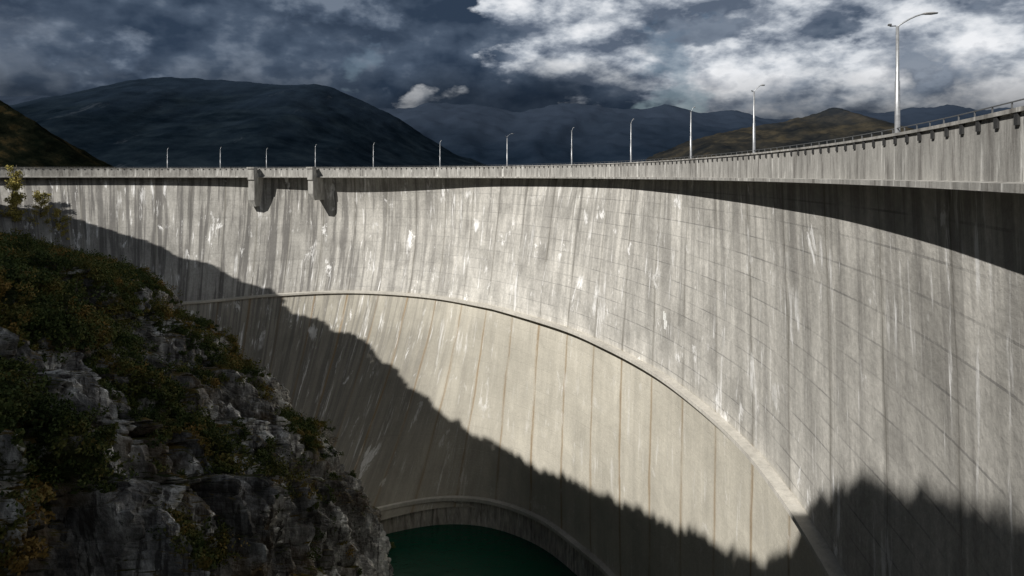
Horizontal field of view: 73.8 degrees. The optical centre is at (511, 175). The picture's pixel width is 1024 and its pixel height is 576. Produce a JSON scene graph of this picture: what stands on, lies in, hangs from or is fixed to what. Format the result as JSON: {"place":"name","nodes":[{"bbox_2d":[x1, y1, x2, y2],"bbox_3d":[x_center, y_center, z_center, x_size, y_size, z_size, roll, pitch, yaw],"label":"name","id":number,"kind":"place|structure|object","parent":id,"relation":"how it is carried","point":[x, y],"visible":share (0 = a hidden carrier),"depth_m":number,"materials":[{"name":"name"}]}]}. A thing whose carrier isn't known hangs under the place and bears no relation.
{"place":"outdoors","nodes":[
{"label":"outdoors","id":0,"kind":"place"},
{"bbox_2d":[0,100,115,167],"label":"dark hill","id":1,"kind":"structure","parent":0,"point":[26,142],"depth_m":454.48,"materials":[{"name":"green plant"}]},
{"bbox_2d":[0,260,393,575],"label":"rocky hillside","id":2,"kind":"structure","parent":0,"point":[93,532],"depth_m":99.73,"materials":[{"name":"grey stone"}]},
{"bbox_2d":[0,165,27,221],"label":"tree","id":3,"kind":"object","parent":2,"relation":"on","point":[15,199],"visible":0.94,"depth_m":242.10,"materials":[{"name":"green plant"}]},
{"bbox_2d":[23,233,33,250],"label":"tree","id":4,"kind":"object","parent":2,"relation":"on","point":[27,237],"visible":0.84,"depth_m":149.77,"materials":[{"name":"green plant"}]},
{"bbox_2d":[24,190,52,225],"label":"tree","id":5,"kind":"object","parent":2,"relation":"on","point":[38,197],"visible":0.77,"depth_m":245.02,"materials":[{"name":"green plant"}]},
{"bbox_2d":[48,208,71,239],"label":"tree","id":6,"kind":"object","parent":2,"relation":"on","point":[58,212],"visible":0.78,"depth_m":243.02,"materials":[{"name":"green plant"}]},
{"bbox_2d":[0,226,395,575],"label":"shrub cover","id":7,"kind":"object","parent":2,"relation":"on","point":[35,310],"visible":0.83,"depth_m":107.63,"materials":[{"name":"green plant"}]},
{"bbox_2d":[0,98,1023,575],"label":"arch dam","id":8,"kind":"structure","parent":2,"relation":"on","point":[796,360],"depth_m":139.63,"materials":[{"name":"concrete"}]},
{"bbox_2d":[506,133,512,165],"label":"street lamp","id":9,"kind":"object","parent":8,"relation":"on","point":[507,150],"visible":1,"depth_m":208.08,"materials":[{"name":"metal"}]},
{"bbox_2d":[571,127,573,163],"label":"street lamp","id":10,"kind":"object","parent":8,"relation":"on","point":[571,146],"visible":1,"depth_m":181.17,"materials":[{"name":"metal"}]},
{"bbox_2d":[630,119,633,161],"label":"street lamp","id":11,"kind":"object","parent":8,"relation":"on","point":[631,145],"visible":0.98,"depth_m":151.02,"materials":[{"name":"metal"}]},
{"bbox_2d":[690,107,694,157],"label":"street lamp","id":12,"kind":"object","parent":8,"relation":"on","point":[691,134],"visible":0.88,"depth_m":118.70,"materials":[{"name":"metal"}]},
{"bbox_2d":[751,84,764,152],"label":"street lamp","id":13,"kind":"object","parent":8,"relation":"on","point":[754,118],"visible":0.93,"depth_m":89.60,"materials":[{"name":"metal"}]},
{"bbox_2d":[888,12,937,132],"bbox_3d":[28.068,-7.055,47.806,3.150,8.710,0.480,0,0,12],"label":"street lamp","id":14,"kind":"object","parent":8,"relation":"on","point":[897,102],"visible":0.82,"depth_m":47.88,"materials":[{"name":"metal"}]},
{"bbox_2d":[9,77,486,167],"bbox_3d":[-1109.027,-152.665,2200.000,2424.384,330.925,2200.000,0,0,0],"label":"wooded mountain","id":15,"kind":"structure","parent":0,"point":[185,122],"depth_m":1616.33,"materials":[{"name":"plant"}]},
{"bbox_2d":[386,524,576,575],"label":"river water","id":16,"kind":"structure","parent":0,"point":[453,550],"depth_m":176.50,"materials":[{"name":"teal liquid"}]},
{"bbox_2d":[0,95,1010,165],"bbox_3d":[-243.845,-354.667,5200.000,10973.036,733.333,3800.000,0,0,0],"label":"blue mountain range","id":17,"kind":"structure","parent":0,"point":[538,136],"depth_m":4413.77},
{"bbox_2d":[0,0,1023,118],"label":"sky","id":18,"kind":"structure","parent":0,"point":[810,57],"materials":[{"name":"grey"}]},
{"bbox_2d":[646,108,913,160],"bbox_3d":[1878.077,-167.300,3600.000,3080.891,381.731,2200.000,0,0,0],"label":"sunlit mountain","id":19,"kind":"structure","parent":0,"point":[829,124],"depth_m":3314.99,"materials":[{"name":"green plant"}]}
]}

